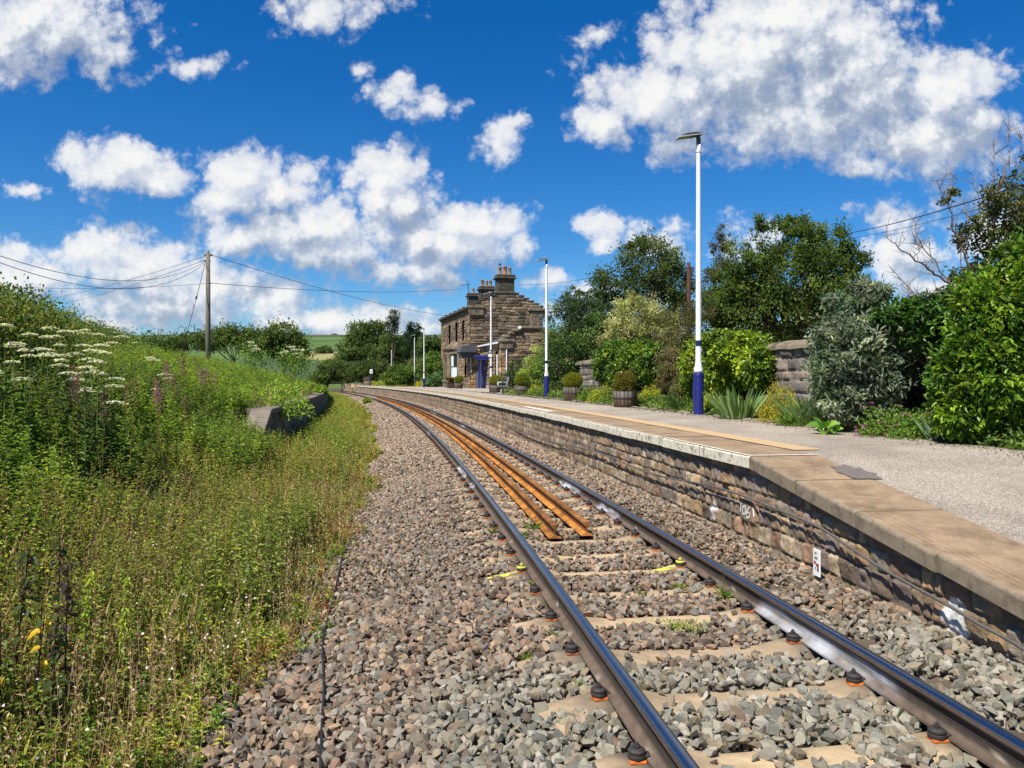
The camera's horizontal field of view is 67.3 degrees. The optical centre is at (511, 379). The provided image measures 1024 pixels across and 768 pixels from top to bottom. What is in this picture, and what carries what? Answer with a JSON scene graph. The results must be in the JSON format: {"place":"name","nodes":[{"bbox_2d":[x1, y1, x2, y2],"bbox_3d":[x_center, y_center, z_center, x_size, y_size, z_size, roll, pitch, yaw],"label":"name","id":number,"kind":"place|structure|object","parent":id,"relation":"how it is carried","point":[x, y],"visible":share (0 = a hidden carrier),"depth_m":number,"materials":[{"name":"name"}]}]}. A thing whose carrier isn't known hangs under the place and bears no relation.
{"place":"outdoors","nodes":[
{"label":"outdoors","id":0,"kind":"place"},
{"bbox_2d":[0,384,1023,767],"bbox_3d":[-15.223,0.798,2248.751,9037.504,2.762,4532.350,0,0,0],"label":"ground","id":1,"kind":"structure","parent":0,"point":[864,642],"depth_m":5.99,"materials":[{"name":"grey gravel"}]},
{"bbox_2d":[0,605,13,716],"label":"wild stalk","id":2,"kind":"object","parent":1,"relation":"on","point":[10,683],"visible":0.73,"depth_m":4.10,"materials":[{"name":"green plant"}]},
{"bbox_2d":[0,323,25,446],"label":"cow parsley","id":3,"kind":"object","parent":1,"relation":"on","point":[3,388],"visible":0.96,"depth_m":8.51,"materials":[{"name":"green plant"}]},
{"bbox_2d":[0,343,27,445],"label":"cow parsley","id":4,"kind":"object","parent":1,"relation":"on","point":[18,399],"visible":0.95,"depth_m":8.70,"materials":[{"name":"green plant"}]},
{"bbox_2d":[12,545,39,670],"bbox_3d":[-2.854,1.499,4.506,0.177,1.071,0.137,0,0,0],"label":"wild stalk","id":5,"kind":"object","parent":1,"relation":"on","point":[32,561],"visible":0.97,"depth_m":4.50,"materials":[{"name":"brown plant"}]},
{"bbox_2d":[14,332,54,461],"bbox_3d":[-5.483,0.253,8.743,0.516,1.593,0.368,0,0,24],"label":"cow parsley","id":6,"kind":"object","parent":1,"relation":"on","point":[29,389],"visible":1,"depth_m":8.69,"materials":[{"name":"green plant"}]},
{"bbox_2d":[23,615,51,716],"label":"wild stalk","id":7,"kind":"object","parent":1,"relation":"on","point":[36,684],"visible":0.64,"depth_m":4.20,"materials":[{"name":"green plant"}]},
{"bbox_2d":[27,595,51,699],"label":"wild stalk","id":8,"kind":"object","parent":1,"relation":"on","point":[43,661],"visible":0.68,"depth_m":4.29,"materials":[{"name":"green plant"}]},
{"bbox_2d":[39,616,71,727],"bbox_3d":[-2.473,1.687,4.152,0.141,0.809,0.129,0,0,30],"label":"wild stalk","id":9,"kind":"object","parent":1,"relation":"on","point":[53,656],"visible":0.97,"depth_m":4.15,"materials":[{"name":"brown plant"}]},
{"bbox_2d":[49,529,69,678],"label":"wild stalk","id":10,"kind":"object","parent":1,"relation":"on","point":[58,596],"visible":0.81,"depth_m":4.75,"materials":[{"name":"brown plant"}]},
{"bbox_2d":[55,559,78,696],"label":"wild stalk","id":11,"kind":"object","parent":1,"relation":"on","point":[67,598],"visible":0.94,"depth_m":4.40,"materials":[{"name":"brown plant"}]},
{"bbox_2d":[0,271,146,375],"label":"hedge","id":12,"kind":"object","parent":1,"relation":"on","point":[20,313],"visible":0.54,"depth_m":13.36,"materials":[{"name":"green plant"}]},
{"bbox_2d":[60,366,95,493],"bbox_3d":[-5.032,0.605,8.944,0.419,1.538,0.467,0,0,-23],"label":"cow parsley","id":13,"kind":"object","parent":1,"relation":"on","point":[88,454],"visible":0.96,"depth_m":8.89,"materials":[{"name":"green plant"}]},
{"bbox_2d":[78,565,94,648],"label":"wild stalk","id":14,"kind":"object","parent":1,"relation":"on","point":[86,602],"visible":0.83,"depth_m":5.20,"materials":[{"name":"green plant"}]},
{"bbox_2d":[74,372,123,454],"bbox_3d":[-5.247,0.570,9.796,0.751,1.335,0.425,0,0,26],"label":"cow parsley","id":15,"kind":"object","parent":1,"relation":"on","point":[101,421],"visible":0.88,"depth_m":9.89,"materials":[{"name":"green plant"}]},
{"bbox_2d":[77,369,122,474],"bbox_3d":[-4.939,0.601,9.240,0.526,1.465,0.494,0,0,-20],"label":"cow parsley","id":16,"kind":"object","parent":1,"relation":"on","point":[88,388],"visible":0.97,"depth_m":9.30,"materials":[{"name":"green plant"}]},
{"bbox_2d":[97,392,110,490],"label":"fireweed","id":17,"kind":"object","parent":1,"relation":"on","point":[104,404],"visible":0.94,"depth_m":9.00,"materials":[{"name":"green plant"}]},
{"bbox_2d":[117,575,132,675],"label":"wild stalk","id":18,"kind":"object","parent":1,"relation":"on","point":[123,612],"visible":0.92,"depth_m":4.90,"materials":[{"name":"green plant"}]},
{"bbox_2d":[131,324,216,357],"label":"bush","id":19,"kind":"object","parent":1,"relation":"on","point":[173,343],"visible":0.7,"depth_m":59.54,"materials":[{"name":"green plant"}]},
{"bbox_2d":[0,329,351,739],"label":"willowherb thicket","id":20,"kind":"object","parent":1,"relation":"on","point":[235,388],"visible":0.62,"depth_m":9.95,"materials":[{"name":"green plant"}]},
{"bbox_2d":[0,383,384,767],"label":"verge herbs","id":21,"kind":"object","parent":1,"relation":"on","point":[351,410],"visible":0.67,"depth_m":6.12,"materials":[{"name":"green plant"}]},
{"bbox_2d":[182,251,211,361],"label":"telegraph pole","id":22,"kind":"object","parent":1,"relation":"on","point":[208,319],"visible":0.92,"depth_m":44.89,"materials":[{"name":"brown wood"}]},
{"bbox_2d":[191,314,267,363],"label":"bush","id":23,"kind":"object","parent":1,"relation":"on","point":[224,336],"visible":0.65,"depth_m":61.29,"materials":[{"name":"green plant"}]},
{"bbox_2d":[231,334,275,378],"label":"elder bush","id":24,"kind":"object","parent":1,"relation":"on","point":[252,350],"visible":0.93,"depth_m":32.44,"materials":[{"name":"green plant"}]},
{"bbox_2d":[244,311,320,373],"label":"bush","id":25,"kind":"object","parent":1,"relation":"on","point":[273,337],"visible":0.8,"depth_m":57.40,"materials":[{"name":"green plant"}]},
{"bbox_2d":[250,377,314,419],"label":"verge plant","id":26,"kind":"object","parent":1,"relation":"on","point":[280,400],"visible":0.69,"depth_m":19.57,"materials":[{"name":"green plant"}]},
{"bbox_2d":[247,387,327,439],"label":"old platform","id":27,"kind":"structure","parent":1,"relation":"on","point":[271,416],"depth_m":19.72,"materials":[{"name":"concrete"}]},
{"bbox_2d":[262,340,326,384],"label":"elder bush","id":28,"kind":"object","parent":1,"relation":"on","point":[299,361],"visible":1,"depth_m":33.01,"materials":[{"name":"green plant"}]},
{"bbox_2d":[305,361,344,387],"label":"bush","id":29,"kind":"object","parent":1,"relation":"on","point":[326,375],"visible":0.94,"depth_m":83.66,"materials":[{"name":"green plant"}]},
{"bbox_2d":[319,545,345,767],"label":"ballast cable","id":30,"kind":"object","parent":1,"relation":"on","point":[322,722],"visible":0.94,"depth_m":4.94,"materials":[{"name":"black rubber"}]},
{"bbox_2d":[321,355,361,391],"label":"bush","id":31,"kind":"object","parent":1,"relation":"on","point":[353,370],"visible":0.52,"depth_m":111.75,"materials":[{"name":"green plant"}]},
{"bbox_2d":[332,313,388,384],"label":"tree","id":32,"kind":"object","parent":1,"relation":"on","point":[357,341],"visible":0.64,"depth_m":133.46,"materials":[{"name":"green plant"}]},
{"bbox_2d":[341,358,398,384],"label":"shrub","id":33,"kind":"object","parent":1,"relation":"on","point":[377,368],"visible":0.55,"depth_m":120.88,"materials":[{"name":"green plant"}]},
{"bbox_2d":[365,329,407,368],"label":"tree","id":34,"kind":"object","parent":1,"relation":"on","point":[383,351],"visible":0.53,"depth_m":130.30,"materials":[{"name":"green plant"}]},
{"bbox_2d":[383,308,401,363],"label":"tree","id":35,"kind":"object","parent":1,"relation":"on","point":[394,322],"visible":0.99,"depth_m":127.77,"materials":[{"name":"green plant"}]},
{"bbox_2d":[375,362,419,386],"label":"shrub","id":36,"kind":"object","parent":1,"relation":"on","point":[406,375],"visible":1,"depth_m":91.39,"materials":[{"name":"green plant"}]},
{"bbox_2d":[394,321,424,364],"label":"conifer","id":37,"kind":"object","parent":1,"relation":"on","point":[407,349],"visible":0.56,"depth_m":125.29,"materials":[{"name":"green plant"}]},
{"bbox_2d":[413,333,441,365],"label":"tree","id":38,"kind":"object","parent":1,"relation":"on","point":[430,342],"visible":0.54,"depth_m":111.08,"materials":[{"name":"green plant"}]},
{"bbox_2d":[413,348,442,385],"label":"shrub","id":39,"kind":"object","parent":1,"relation":"on","point":[430,368],"visible":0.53,"depth_m":87.39,"materials":[{"name":"green plant"}]},
{"bbox_2d":[421,370,442,386],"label":"shrub","id":40,"kind":"object","parent":1,"relation":"on","point":[435,380],"visible":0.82,"depth_m":83.66,"materials":[{"name":"green plant"}]},
{"bbox_2d":[500,358,525,387],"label":"shrub","id":41,"kind":"object","parent":1,"relation":"on","point":[511,371],"visible":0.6,"depth_m":49.86,"materials":[{"name":"green plant"}]},
{"bbox_2d":[465,505,598,514],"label":"sleeper","id":42,"kind":"object","parent":1,"relation":"on","point":[506,510],"visible":0.21,"depth_m":10.48,"materials":[{"name":"beige concrete"}]},
{"bbox_2d":[379,397,592,535],"bbox_3d":[-5.422,1.673,40.955,1.203,0.154,65.839,0,0,-12],"label":"loose rail","id":43,"kind":"object","parent":42,"relation":"on","point":[579,524],"visible":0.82,"depth_m":11.97,"materials":[{"name":"orange metal"}]},
{"bbox_2d":[510,342,555,386],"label":"shrub","id":44,"kind":"object","parent":1,"relation":"on","point":[533,371],"visible":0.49,"depth_m":40.72,"materials":[{"name":"green plant"}]},
{"bbox_2d":[536,257,548,397],"bbox_3d":[1.397,-2.365,34.819,0.641,6.380,0.300,0,0,-11],"label":"lamp post","id":45,"kind":"object","parent":1,"relation":"on","point":[546,382],"visible":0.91,"depth_m":34.80,"materials":[{"name":"white metal"}]},
{"bbox_2d":[467,524,630,535],"bbox_3d":[0.638,1.856,9.192,2.540,0.225,0.320,0,0,-8],"label":"sleeper","id":46,"kind":"object","parent":1,"relation":"on","point":[606,527],"visible":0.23,"depth_m":9.15,"materials":[{"name":"beige concrete"}]},
{"bbox_2d":[473,535,651,547],"bbox_3d":[0.740,1.855,8.501,2.540,0.228,0.322,0,0,-8],"label":"sleeper","id":47,"kind":"object","parent":1,"relation":"on","point":[617,540],"visible":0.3,"depth_m":8.47,"materials":[{"name":"beige concrete"}]},
{"bbox_2d":[535,319,596,365],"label":"shrub","id":48,"kind":"object","parent":1,"relation":"on","point":[551,331],"visible":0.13,"depth_m":51.46,"materials":[{"name":"green plant"}]},
{"bbox_2d":[535,309,607,390],"bbox_3d":[2.887,-1.112,36.035,3.686,4.558,2.577,0,0,0],"label":"shrub","id":49,"kind":"object","parent":1,"relation":"on","point":[583,351],"visible":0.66,"depth_m":35.63,"materials":[{"name":"green plant"}]},
{"bbox_2d":[539,285,606,354],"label":"shrub","id":50,"kind":"object","parent":1,"relation":"on","point":[571,306],"visible":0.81,"depth_m":44.76,"materials":[{"name":"green plant"}]},
{"bbox_2d":[481,549,675,565],"bbox_3d":[0.842,1.858,7.806,2.540,0.230,0.319,0,0,-8],"label":"sleeper","id":51,"kind":"object","parent":1,"relation":"on","point":[515,558],"visible":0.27,"depth_m":7.74,"materials":[{"name":"beige concrete"}]},
{"bbox_2d":[487,565,704,582],"bbox_3d":[0.942,1.855,7.114,2.540,0.227,0.320,0,0,-8],"label":"sleeper","id":52,"kind":"object","parent":1,"relation":"on","point":[513,574],"visible":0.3,"depth_m":7.10,"materials":[{"name":"yellow paint"}]},
{"bbox_2d":[586,382,615,402],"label":"flowering plant","id":53,"kind":"object","parent":1,"relation":"on","point":[595,395],"visible":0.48,"depth_m":26.14,"materials":[{"name":"yellow plant"}]},
{"bbox_2d":[494,584,732,607],"bbox_3d":[1.041,1.856,6.420,2.540,0.223,0.320,0,0,-8],"label":"sleeper","id":54,"kind":"object","parent":1,"relation":"on","point":[704,590],"visible":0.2,"depth_m":6.38,"materials":[{"name":"beige concrete"}]},
{"bbox_2d":[503,608,775,635],"bbox_3d":[1.139,1.856,5.728,2.540,0.225,0.320,0,0,-8],"label":"sleeper","id":55,"kind":"object","parent":1,"relation":"on","point":[593,621],"visible":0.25,"depth_m":5.69,"materials":[{"name":"beige concrete"}]},
{"bbox_2d":[594,284,692,347],"bbox_3d":[5.793,-1.547,34.077,4.426,5.401,2.947,0,0,12],"label":"shrub","id":56,"kind":"object","parent":1,"relation":"on","point":[626,327],"visible":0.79,"depth_m":33.57,"materials":[{"name":"green plant"}]},
{"bbox_2d":[579,222,709,347],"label":"tree","id":57,"kind":"object","parent":1,"relation":"on","point":[662,279],"visible":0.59,"depth_m":47.12,"materials":[{"name":"green plant"}]},
{"bbox_2d":[517,638,828,673],"bbox_3d":[1.236,1.855,5.036,2.540,0.228,0.323,0,0,-8],"label":"sleeper","id":58,"kind":"object","parent":1,"relation":"on","point":[767,648],"visible":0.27,"depth_m":5.01,"materials":[{"name":"beige concrete"}]},
{"bbox_2d":[332,391,699,767],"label":"running rail","id":59,"kind":"object","parent":58,"relation":"on","point":[648,727],"visible":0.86,"depth_m":4.66,"materials":[{"name":"grey metal"}]},
{"bbox_2d":[329,389,1023,767],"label":"running rail","id":60,"kind":"object","parent":58,"relation":"on","point":[983,739],"visible":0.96,"depth_m":4.74,"materials":[{"name":"grey metal"}]},
{"bbox_2d":[660,390,692,410],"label":"grass tuft","id":61,"kind":"object","parent":1,"relation":"on","point":[674,403],"visible":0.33,"depth_m":19.00,"materials":[{"name":"green plant"}]},
{"bbox_2d":[647,616,710,632],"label":"weed","id":62,"kind":"object","parent":1,"relation":"on","point":[683,624],"visible":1,"depth_m":5.40,"materials":[{"name":"green plant"}]},
{"bbox_2d":[644,279,721,349],"bbox_3d":[6.715,-1.417,29.999,2.972,5.120,2.913,0,0,30],"label":"shrub","id":63,"kind":"object","parent":1,"relation":"on","point":[690,319],"visible":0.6,"depth_m":29.77,"materials":[{"name":"green plant"}]},
{"bbox_2d":[354,386,1023,673],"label":"station platform","id":64,"kind":"structure","parent":1,"relation":"on","point":[963,550],"depth_m":7.36,"materials":[{"name":"stone"}]},
{"bbox_2d":[484,291,492,391],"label":"lamp post","id":65,"kind":"object","parent":64,"relation":"on","point":[490,350],"visible":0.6,"depth_m":48.21,"materials":[{"name":"white metal"}]},
{"bbox_2d":[439,263,562,388],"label":"stone house","id":66,"kind":"structure","parent":64,"relation":"on","point":[465,336],"depth_m":73.66,"materials":[{"name":"stone"}]},
{"bbox_2d":[441,342,458,387],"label":"bay window","id":67,"kind":"structure","parent":66,"relation":"in","point":[450,357],"depth_m":78.72,"materials":[{"name":"stone"}]},
{"bbox_2d":[563,387,582,400],"bbox_3d":[2.289,0.523,28.861,0.760,0.504,0.760,0,0,0],"label":"barrel planter","id":68,"kind":"object","parent":64,"relation":"on","point":[570,393],"visible":0.79,"depth_m":28.55,"materials":[{"name":"brown wood"}]},
{"bbox_2d":[563,372,583,386],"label":"topiary shrub","id":69,"kind":"object","parent":68,"relation":"on","point":[572,379],"visible":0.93,"depth_m":28.69,"materials":[{"name":"green plant"}]},
{"bbox_2d":[612,391,636,406],"bbox_3d":[3.236,0.548,22.073,0.720,0.454,0.720,0,0,0],"label":"barrel planter","id":70,"kind":"object","parent":64,"relation":"on","point":[624,398],"visible":0.98,"depth_m":21.78,"materials":[{"name":"brown wood"}]},
{"bbox_2d":[611,370,636,390],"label":"topiary shrub","id":71,"kind":"object","parent":70,"relation":"in","point":[628,380],"visible":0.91,"depth_m":21.91,"materials":[{"name":"green plant"}]},
{"bbox_2d":[676,131,703,414],"bbox_3d":[3.962,-2.340,17.000,0.641,6.330,0.300,0,0,-9],"label":"lamp post","id":72,"kind":"object","parent":64,"relation":"on","point":[698,389],"visible":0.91,"depth_m":16.98,"materials":[{"name":"white metal"}]},
{"bbox_2d":[701,385,778,419],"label":"iris clump","id":73,"kind":"object","parent":64,"relation":"on","point":[734,407],"visible":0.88,"depth_m":15.02,"materials":[{"name":"green plant"}]},
{"bbox_2d":[477,392,1023,462],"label":"leaf litter","id":74,"kind":"object","parent":64,"relation":"on","point":[654,410],"visible":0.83,"depth_m":12.43,"materials":[{"name":"brown plant"}]},
{"bbox_2d":[506,423,1023,650],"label":"wall cable","id":75,"kind":"object","parent":64,"relation":"attached to","point":[1000,635],"depth_m":6.00,"materials":[{"name":"black rubber"}]},
{"bbox_2d":[806,416,843,434],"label":"hosta","id":76,"kind":"object","parent":64,"relation":"on","point":[831,425],"visible":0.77,"depth_m":11.04,"materials":[{"name":"green plant"}]},
{"bbox_2d":[687,262,693,338],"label":"telegraph pole","id":77,"kind":"object","parent":1,"relation":"on","point":[690,269],"visible":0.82,"depth_m":41.93,"materials":[{"name":"wood"}]},
{"bbox_2d":[575,339,825,406],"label":"garden wall","id":78,"kind":"structure","parent":1,"relation":"on","point":[791,355],"depth_m":16.24,"materials":[{"name":"stone"}]},
{"bbox_2d":[589,336,669,392],"bbox_3d":[3.870,-0.291,25.693,1.912,2.496,5.573,0,0,-7],"label":"ivy","id":79,"kind":"object","parent":78,"relation":"attached to","point":[612,358],"visible":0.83,"depth_m":24.31,"materials":[{"name":"green plant"}]},
{"bbox_2d":[676,326,777,401],"bbox_3d":[5.119,-0.180,18.631,1.645,2.264,4.479,0,0,-14],"label":"ivy","id":80,"kind":"object","parent":78,"relation":"attached to","point":[740,360],"visible":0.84,"depth_m":17.47,"materials":[{"name":"green plant"}]},
{"bbox_2d":[684,221,738,330],"bbox_3d":[10.651,-3.459,39.059,3.467,9.190,2.706,0,0,0],"label":"conifer","id":81,"kind":"object","parent":1,"relation":"on","point":[718,244],"visible":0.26,"depth_m":38.85,"materials":[{"name":"green plant"}]},
{"bbox_2d":[531,677,897,723],"bbox_3d":[1.333,1.858,4.341,2.540,0.230,0.319,0,0,-8],"label":"sleeper","id":82,"kind":"object","parent":1,"relation":"on","point":[840,688],"visible":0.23,"depth_m":4.31,"materials":[{"name":"beige concrete"}]},
{"bbox_2d":[591,682,609,701],"bbox_3d":[0.486,1.705,4.225,0.104,0.088,0.084,0,0,-14],"label":"rail clip","id":83,"kind":"object","parent":82,"relation":"on","point":[599,692],"visible":1,"depth_m":4.19,"materials":[{"name":"black metal"}]},
{"bbox_2d":[845,668,865,685],"bbox_3d":[1.977,1.705,4.429,0.104,0.088,0.084,0,0,-3],"label":"rail clip","id":84,"kind":"object","parent":82,"relation":"on","point":[854,677],"visible":1,"depth_m":4.40,"materials":[{"name":"black metal"}]},
{"bbox_2d":[502,385,1023,449],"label":"garden undergrowth","id":85,"kind":"object","parent":1,"relation":"on","point":[651,401],"visible":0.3,"depth_m":17.18,"materials":[{"name":"green plant"}]},
{"bbox_2d":[754,379,807,422],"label":"flowering plant","id":86,"kind":"object","parent":1,"relation":"on","point":[778,395],"visible":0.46,"depth_m":14.11,"materials":[{"name":"yellow plant"}]},
{"bbox_2d":[589,732,989,767],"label":"sleeper","id":87,"kind":"object","parent":1,"relation":"on","point":[835,754],"visible":0.32,"depth_m":3.62,"materials":[{"name":"beige concrete"}]},
{"bbox_2d":[627,741,650,764],"bbox_3d":[0.581,1.705,3.531,0.104,0.088,0.084,0,0,-2],"label":"rail clip","id":88,"kind":"object","parent":87,"relation":"on","point":[637,754],"visible":1,"depth_m":3.50,"materials":[{"name":"black metal"}]},
{"bbox_2d":[926,721,951,743],"bbox_3d":[2.072,1.705,3.735,0.104,0.088,0.084,0,0,-3],"label":"rail clip","id":89,"kind":"object","parent":87,"relation":"on","point":[937,733],"visible":1,"depth_m":3.71,"materials":[{"name":"black metal"}]},
{"bbox_2d":[701,208,878,342],"bbox_3d":[10.952,-2.926,30.833,7.299,8.121,5.496,0,0,0],"label":"tree","id":90,"kind":"object","parent":1,"relation":"on","point":[745,298],"visible":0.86,"depth_m":30.24,"materials":[{"name":"green plant"}]},
{"bbox_2d":[774,412,806,426],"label":"flowering plant","id":91,"kind":"object","parent":1,"relation":"on","point":[781,421],"visible":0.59,"depth_m":13.03,"materials":[{"name":"green plant"}]},
{"bbox_2d":[772,390,824,425],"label":"iris clump","id":92,"kind":"object","parent":1,"relation":"on","point":[795,410],"visible":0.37,"depth_m":12.90,"materials":[{"name":"green plant"}]},
{"bbox_2d":[813,548,820,577],"bbox_3d":[2.553,1.530,6.438,0.014,0.225,0.104,0,0,-8],"label":"track sign","id":93,"kind":"object","parent":1,"relation":"on","point":[817,562],"visible":1,"depth_m":6.43,"materials":[{"name":"white plastic"}]},
{"bbox_2d":[799,273,921,431],"bbox_3d":[5.262,-0.335,11.522,1.857,2.581,1.598,0,0,0],"label":"shrub","id":94,"kind":"object","parent":1,"relation":"on","point":[857,361],"visible":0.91,"depth_m":11.36,"materials":[{"name":"green plant"}]},
{"bbox_2d":[853,402,927,436],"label":"flowering plant","id":95,"kind":"object","parent":1,"relation":"on","point":[870,427],"visible":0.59,"depth_m":10.65,"materials":[{"name":"green plant"}]},
{"bbox_2d":[875,409,938,438],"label":"flowering plant","id":96,"kind":"object","parent":1,"relation":"on","point":[902,429],"visible":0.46,"depth_m":10.23,"materials":[{"name":"green plant"}]},
{"bbox_2d":[866,284,954,368],"bbox_3d":[6.051,-0.155,11.188,1.657,2.562,0.938,0,0,0],"label":"laurel","id":97,"kind":"object","parent":1,"relation":"on","point":[916,314],"visible":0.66,"depth_m":11.02,"materials":[{"name":"green plant"}]},
{"bbox_2d":[893,352,931,413],"bbox_3d":[6.662,-0.112,12.429,2.561,2.539,2.313,0,0,15],"label":"laurel","id":98,"kind":"object","parent":1,"relation":"on","point":[915,398],"visible":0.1,"depth_m":12.12,"materials":[{"name":"green plant"}]},
{"bbox_2d":[913,414,950,440],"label":"iris clump","id":99,"kind":"object","parent":1,"relation":"on","point":[928,430],"visible":0.35,"depth_m":9.93,"materials":[{"name":"green plant"}]},
{"bbox_2d":[885,115,1023,297],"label":"bare branched tree","id":100,"kind":"object","parent":1,"relation":"on","point":[992,213],"visible":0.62,"depth_m":16.99,"materials":[{"name":"green plant"}]},
{"bbox_2d":[919,226,1023,447],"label":"laurel","id":101,"kind":"object","parent":1,"relation":"on","point":[973,380],"visible":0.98,"depth_m":9.11,"materials":[{"name":"green plant"}]},
{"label":"sleeper","id":102,"kind":"object","parent":1,"relation":"on","visible":0},
{"bbox_2d":[376,397,560,538],"bbox_3d":[-5.556,1.673,40.350,1.239,0.154,64.867,0,0,-12],"label":"loose rail","id":103,"kind":"object","parent":102,"relation":"on","point":[527,504],"visible":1,"depth_m":12.28,"materials":[{"name":"orange metal"}]},
{"bbox_2d":[0,0,1023,334],"label":"sky","id":104,"kind":"structure","parent":0,"point":[384,151],"materials":[{"name":"blue"}]},
{"bbox_2d":[131,334,919,383],"bbox_3d":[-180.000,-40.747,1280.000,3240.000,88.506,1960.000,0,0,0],"label":"hills","id":105,"kind":"structure","parent":0,"point":[316,341],"depth_m":748.05,"materials":[{"name":"green plant"}]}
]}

